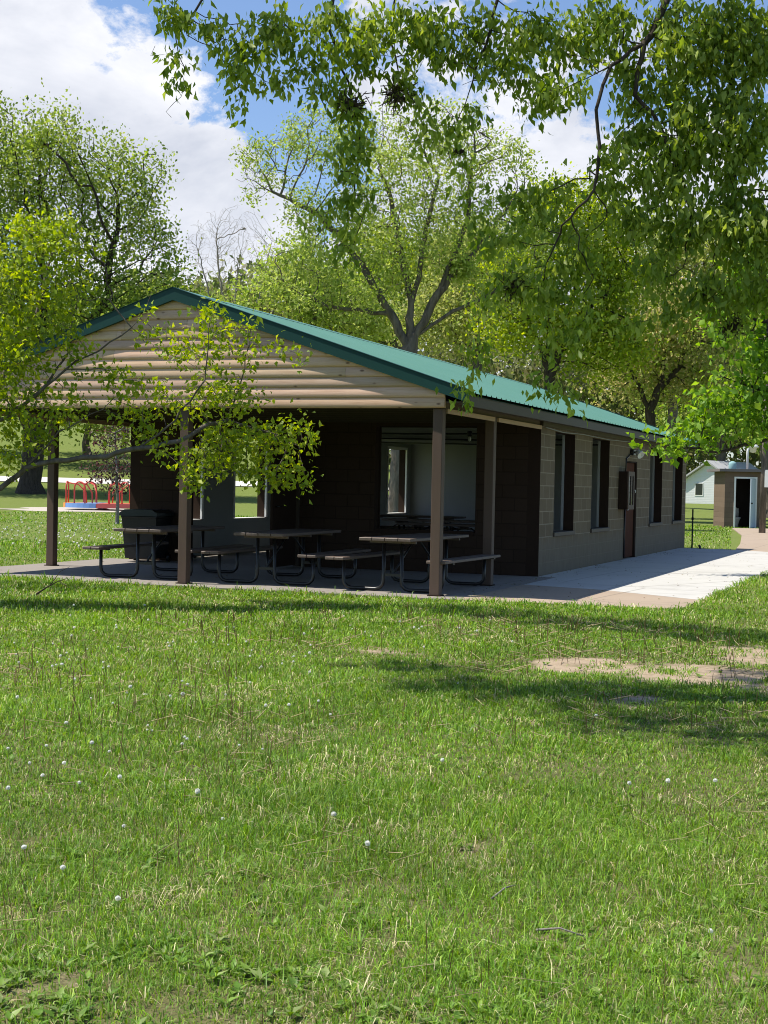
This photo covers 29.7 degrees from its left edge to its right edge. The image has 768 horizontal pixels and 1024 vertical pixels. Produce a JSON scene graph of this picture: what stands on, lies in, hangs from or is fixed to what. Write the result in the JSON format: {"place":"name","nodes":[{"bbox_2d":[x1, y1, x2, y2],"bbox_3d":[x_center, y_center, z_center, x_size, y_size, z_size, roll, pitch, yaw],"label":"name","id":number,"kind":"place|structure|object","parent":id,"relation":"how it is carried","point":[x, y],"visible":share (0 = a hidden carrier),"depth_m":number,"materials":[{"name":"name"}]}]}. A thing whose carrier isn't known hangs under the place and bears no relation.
{"place":"outdoors","nodes":[
{"label":"outdoors","id":0,"kind":"place"},
{"bbox_2d":[0,476,388,489],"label":"road","id":1,"kind":"structure","parent":0,"point":[64,480],"depth_m":94.51,"materials":[{"name":"grey asphalt"}]},
{"bbox_2d":[0,558,555,599],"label":"porch floor","id":2,"kind":"structure","parent":0,"point":[88,569],"depth_m":21.16,"materials":[{"name":"concrete"}]},
{"bbox_2d":[119,509,173,560],"bbox_3d":[-4.038,0.396,24.636,0.700,0.883,0.680,1,1,17],"label":"trash bin","id":3,"kind":"object","parent":2,"relation":"on","point":[144,517],"visible":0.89,"depth_m":24.39,"materials":[{"name":"black plastic"}]},
{"bbox_2d":[82,525,252,579],"bbox_3d":[-3.096,0.570,21.087,1.680,0.698,2.320,1,1,16],"label":"picnic table","id":4,"kind":"object","parent":2,"relation":"on","point":[154,531],"visible":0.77,"depth_m":20.43,"materials":[{"name":"brown wood"}]},
{"bbox_2d":[201,528,370,585],"bbox_3d":[-1.335,0.617,20.458,1.680,0.698,2.320,2,1,18],"label":"picnic table","id":5,"kind":"object","parent":2,"relation":"on","point":[283,534],"visible":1,"depth_m":19.87,"materials":[{"name":"brown wood"}]},
{"bbox_2d":[325,533,500,592],"bbox_3d":[0.433,0.670,19.568,1.680,0.698,2.320,2,1,22],"label":"picnic table","id":6,"kind":"object","parent":2,"relation":"on","point":[403,539],"visible":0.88,"depth_m":19.01,"materials":[{"name":"brown wood"}]},
{"bbox_2d":[0,416,767,1023],"bbox_3d":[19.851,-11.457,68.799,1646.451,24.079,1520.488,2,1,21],"label":"lawn ground","id":7,"kind":"structure","parent":0,"point":[12,500],"depth_m":6.68,"materials":[{"name":"green plant"}]},
{"bbox_2d":[34,567,68,594],"bbox_3d":[-3.959,0.838,17.578,0.336,0.310,0.789,1,1,4],"label":"fallen branch","id":8,"kind":"object","parent":7,"relation":"on","point":[40,591],"visible":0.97,"depth_m":17.65,"materials":[{"name":"brown wood"}]},
{"bbox_2d":[0,507,123,511],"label":"gravel bed","id":9,"kind":"object","parent":7,"relation":"on","point":[70,509],"visible":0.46,"depth_m":64.85,"materials":[{"name":"beige gravel"}]},
{"bbox_2d":[63,481,129,509],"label":"merry go round","id":10,"kind":"object","parent":9,"relation":"on","point":[95,504],"visible":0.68,"depth_m":64.85,"materials":[{"name":"paint"}]},
{"bbox_2d":[59,424,130,456],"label":"broadleaf tree","id":11,"kind":"object","parent":7,"relation":"on","point":[86,449],"depth_m":111.79,"materials":[{"name":"green plant"}]},
{"bbox_2d":[77,425,130,523],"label":"purple sapling","id":12,"kind":"object","parent":7,"relation":"on","point":[117,479],"visible":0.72,"depth_m":45.96,"materials":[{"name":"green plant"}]},
{"bbox_2d":[2,259,211,445],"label":"broadleaf tree","id":13,"kind":"object","parent":7,"relation":"on","point":[86,425],"visible":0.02,"depth_m":103.61,"materials":[{"name":"green plant"}]},
{"bbox_2d":[0,77,218,494],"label":"broadleaf tree","id":14,"kind":"object","parent":7,"relation":"on","point":[29,482],"visible":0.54,"depth_m":83.11,"materials":[{"name":"green plant"}]},
{"bbox_2d":[0,197,323,505],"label":"young maple","id":15,"kind":"object","parent":7,"relation":"on","point":[20,370],"visible":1,"depth_m":16.07,"materials":[{"name":"green plant"}]},
{"bbox_2d":[112,271,222,306],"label":"woodland tree","id":16,"kind":"object","parent":7,"relation":"on","point":[171,286],"depth_m":129.75,"materials":[{"name":"green plant"}]},
{"bbox_2d":[184,206,278,309],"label":"bare tree","id":17,"kind":"object","parent":7,"relation":"on","point":[218,261],"visible":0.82,"depth_m":107.95,"materials":[{"name":"grey plant"}]},
{"bbox_2d":[211,214,406,345],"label":"woodland tree","id":18,"kind":"object","parent":7,"relation":"on","point":[313,318],"visible":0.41,"depth_m":91.08,"materials":[{"name":"green plant"}]},
{"bbox_2d":[0,250,760,474],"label":"wood","id":19,"kind":"object","parent":7,"relation":"on","point":[513,372],"visible":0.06,"depth_m":205.52,"materials":[{"name":"green plant"}]},
{"bbox_2d":[0,638,767,1023],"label":"weed ground cover","id":20,"kind":"object","parent":7,"relation":"on","point":[4,984],"visible":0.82,"depth_m":4.38,"materials":[{"name":"green plant"}]},
{"bbox_2d":[0,602,767,1023],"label":"dry stalks","id":21,"kind":"object","parent":7,"relation":"on","point":[242,712],"visible":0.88,"depth_m":9.13,"materials":[{"name":"beige plant"}]},
{"bbox_2d":[225,87,568,512],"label":"spreading tree","id":22,"kind":"object","parent":7,"relation":"on","point":[459,267],"visible":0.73,"depth_m":51.76,"materials":[{"name":"green plant"}]},
{"bbox_2d":[282,202,513,356],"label":"woodland tree","id":23,"kind":"object","parent":7,"relation":"on","point":[382,341],"visible":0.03,"depth_m":118.39,"materials":[{"name":"green plant"}]},
{"bbox_2d":[143,0,767,425],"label":"overhanging tree","id":24,"kind":"object","parent":7,"relation":"on","point":[695,140],"visible":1,"depth_m":9.75,"materials":[{"name":"green plant"}]},
{"bbox_2d":[378,211,560,373],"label":"woodland tree","id":25,"kind":"object","parent":7,"relation":"on","point":[458,337],"visible":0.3,"depth_m":94.03,"materials":[{"name":"green plant"}]},
{"bbox_2d":[491,885,515,898],"bbox_3d":[0.427,1.337,5.118,0.014,0.027,0.174,2,1,35],"label":"stick","id":26,"kind":"object","parent":7,"relation":"on","point":[496,894],"visible":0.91,"depth_m":5.08,"materials":[{"name":"grey wood"}]},
{"bbox_2d":[536,927,583,936],"bbox_3d":[0.564,1.343,4.643,0.163,0.025,0.008,2,1,28],"label":"stick","id":27,"kind":"object","parent":7,"relation":"on","point":[541,929],"visible":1,"depth_m":4.64,"materials":[{"name":"grey wood"}]},
{"bbox_2d":[447,161,679,402],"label":"woodland tree","id":28,"kind":"object","parent":7,"relation":"on","point":[609,282],"visible":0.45,"depth_m":65.38,"materials":[{"name":"green plant"}]},
{"bbox_2d":[573,265,756,426],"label":"woodland tree","id":29,"kind":"object","parent":7,"relation":"on","point":[668,352],"visible":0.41,"depth_m":73.72,"materials":[{"name":"green plant"}]},
{"bbox_2d":[580,203,764,431],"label":"woodland tree","id":30,"kind":"object","parent":7,"relation":"on","point":[692,264],"visible":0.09,"depth_m":110.80,"materials":[{"name":"green plant"}]},
{"bbox_2d":[625,270,759,461],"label":"woodland tree","id":31,"kind":"object","parent":7,"relation":"on","point":[719,457],"visible":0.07,"depth_m":170.58,"materials":[{"name":"green plant"}]},
{"bbox_2d":[691,509,693,547],"bbox_3d":[7.449,0.471,34.989,0.056,1.080,0.028,2,1,21],"label":"metal stake","id":32,"kind":"object","parent":7,"relation":"on","point":[692,518],"visible":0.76,"depth_m":34.98,"materials":[{"name":"black metal"}]},
{"bbox_2d":[626,246,767,468],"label":"broadleaf tree","id":33,"kind":"object","parent":7,"relation":"on","point":[757,355],"visible":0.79,"depth_m":23.87,"materials":[{"name":"green plant"}]},
{"bbox_2d":[685,460,757,503],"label":"white house","id":34,"kind":"structure","parent":7,"relation":"on","point":[699,484],"depth_m":166.01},
{"bbox_2d":[695,483,703,495],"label":"window","id":35,"kind":"structure","parent":34,"relation":"in","point":[699,487],"depth_m":166.05,"materials":[{"name":"white glass"}]},
{"bbox_2d":[707,448,760,527],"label":"restroom shed","id":36,"kind":"structure","parent":7,"relation":"on","point":[737,488],"depth_m":58.11,"materials":[{"name":"beige concrete"}]},
{"bbox_2d":[729,461,736,468],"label":"roof vent","id":37,"kind":"object","parent":36,"relation":"on","point":[732,464],"visible":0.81,"depth_m":59.34,"materials":[{"name":"silver plastic"}]},
{"bbox_2d":[735,507,739,526],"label":"toilet","id":38,"kind":"object","parent":36,"relation":"in","point":[737,518],"visible":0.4,"depth_m":58.97,"materials":[{"name":"white ceramic"}]},
{"bbox_2d":[749,479,755,527],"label":"door","id":39,"kind":"structure","parent":36,"relation":"in","point":[752,481],"depth_m":57.65,"materials":[{"name":"white metal"}]},
{"bbox_2d":[717,274,767,517],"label":"woodland tree","id":40,"kind":"object","parent":7,"relation":"on","point":[752,326],"visible":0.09,"depth_m":81.76,"materials":[{"name":"green plant"}]},
{"bbox_2d":[0,0,767,470],"label":"sky","id":41,"kind":"structure","parent":0,"point":[102,50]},
{"bbox_2d":[139,547,683,571],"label":"floor","id":42,"kind":"structure","parent":0,"point":[249,557],"depth_m":26.31,"materials":[{"name":"concrete"}]},
{"bbox_2d":[0,287,698,595],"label":"picnic shelter","id":43,"kind":"object","parent":42,"relation":"on","point":[535,493],"visible":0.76,"depth_m":23.14,"materials":[{"name":"beige paint"}]},
{"bbox_2d":[193,438,204,519],"bbox_3d":[-3.764,-0.673,26.666,0.248,1.760,1.470,2,1,21],"label":"window frame","id":44,"kind":"structure","parent":43,"relation":"in","point":[201,499],"depth_m":27.27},
{"bbox_2d":[232,443,268,518],"bbox_3d":[-2.784,-0.702,29.230,0.248,1.760,1.560,2,1,21],"label":"window frame","id":45,"kind":"structure","parent":43,"relation":"in","point":[234,473],"depth_m":29.28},
{"bbox_2d":[269,440,296,566],"bbox_3d":[-1.612,-0.147,23.639,0.109,2.070,0.900,2,1,21],"label":"door","id":46,"kind":"structure","parent":43,"relation":"in","point":[281,516],"depth_m":23.63,"materials":[{"name":"black metal"}]},
{"bbox_2d":[386,446,407,513],"bbox_3d":[0.233,-0.788,37.123,0.248,1.760,1.460,2,1,21],"label":"window frame","id":47,"kind":"structure","parent":43,"relation":"in","point":[389,447],"depth_m":37.39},
{"bbox_2d":[374,426,476,535],"bbox_3d":[0.690,-0.521,23.378,1.820,1.760,0.244,2,1,21],"label":"window frame","id":48,"kind":"structure","parent":43,"relation":"in","point":[379,530],"depth_m":23.49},
{"bbox_2d":[553,434,574,536],"bbox_3d":[2.915,-0.489,24.115,0.248,1.760,1.470,2,1,21],"label":"window frame","id":49,"kind":"structure","parent":43,"relation":"in","point":[563,532],"depth_m":24.77,"materials":[{"name":"brown paint"}]},
{"bbox_2d":[590,440,609,532],"bbox_3d":[3.895,-0.517,26.679,0.248,1.760,1.560,2,1,21],"label":"window frame","id":50,"kind":"structure","parent":43,"relation":"in","point":[596,529],"depth_m":27.37,"materials":[{"name":"brown paint"}]},
{"bbox_2d":[618,471,635,509],"bbox_3d":[4.770,-0.421,28.380,0.232,0.740,0.600,2,1,21],"label":"notice cabinet","id":51,"kind":"object","parent":43,"relation":"attached to","point":[626,490],"visible":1,"depth_m":28.12,"materials":[{"name":"brown metal"}]},
{"bbox_2d":[625,461,636,556],"bbox_3d":[4.925,-0.047,29.342,0.120,1.952,1.154,2,1,21],"label":"door","id":52,"kind":"structure","parent":43,"relation":"in","point":[631,466],"depth_m":29.62,"materials":[{"name":"brown wood"}]},
{"bbox_2d":[630,449,644,458],"bbox_3d":[5.122,-1.170,29.192,0.270,0.189,0.276,2,1,21],"label":"wall lamp","id":53,"kind":"object","parent":43,"relation":"attached to","point":[638,453],"visible":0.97,"depth_m":29.13,"materials":[{"name":"white glass"}]},
{"bbox_2d":[648,455,662,526],"bbox_3d":[5.902,-0.575,31.928,0.248,1.760,1.600,2,1,21],"label":"window frame","id":54,"kind":"structure","parent":43,"relation":"in","point":[651,523],"depth_m":32.64,"materials":[{"name":"brown paint"}]},
{"bbox_2d":[672,459,682,523],"bbox_3d":[6.912,-0.604,34.571,0.248,1.760,1.460,2,1,21],"label":"window frame","id":55,"kind":"structure","parent":43,"relation":"in","point":[673,521],"depth_m":35.22,"materials":[{"name":"brown paint"}]},
{"bbox_2d":[380,514,470,530],"bbox_3d":[0.642,0.427,32.825,2.320,0.698,1.680,2,1,21],"label":"picnic table","id":56,"kind":"object","parent":42,"relation":"on","point":[449,528],"visible":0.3,"depth_m":32.59,"materials":[{"name":"brown wood"}]},
{"bbox_2d":[381,518,474,530],"bbox_3d":[1.145,0.507,29.101,2.320,0.698,1.680,2,1,23],"label":"picnic table","id":57,"kind":"object","parent":42,"relation":"on","point":[397,520],"visible":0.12,"depth_m":29.01,"materials":[{"name":"brown wood"}]},
{"bbox_2d":[456,585,697,609],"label":"tan pavement","id":58,"kind":"structure","parent":0,"point":[548,594],"depth_m":18.52,"materials":[{"name":"concrete"}]},
{"bbox_2d":[524,548,767,599],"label":"patio","id":59,"kind":"structure","parent":0,"point":[653,577],"depth_m":24.11,"materials":[{"name":"white concrete"}]},
{"bbox_2d":[95,551,748,597],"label":"leaf litter","id":60,"kind":"object","parent":59,"relation":"on","point":[520,580],"visible":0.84,"depth_m":22.39,"materials":[{"name":"brown plant"}]},
{"bbox_2d":[732,528,767,551],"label":"path","id":61,"kind":"structure","parent":0,"point":[753,539],"depth_m":42.60,"materials":[{"name":"beige concrete"}]},
{"bbox_2d":[749,335,767,532],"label":"utility pole","id":62,"kind":"object","parent":61,"relation":"on","point":[763,495],"visible":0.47,"depth_m":49.92,"materials":[{"name":"brown wood"}]}
]}

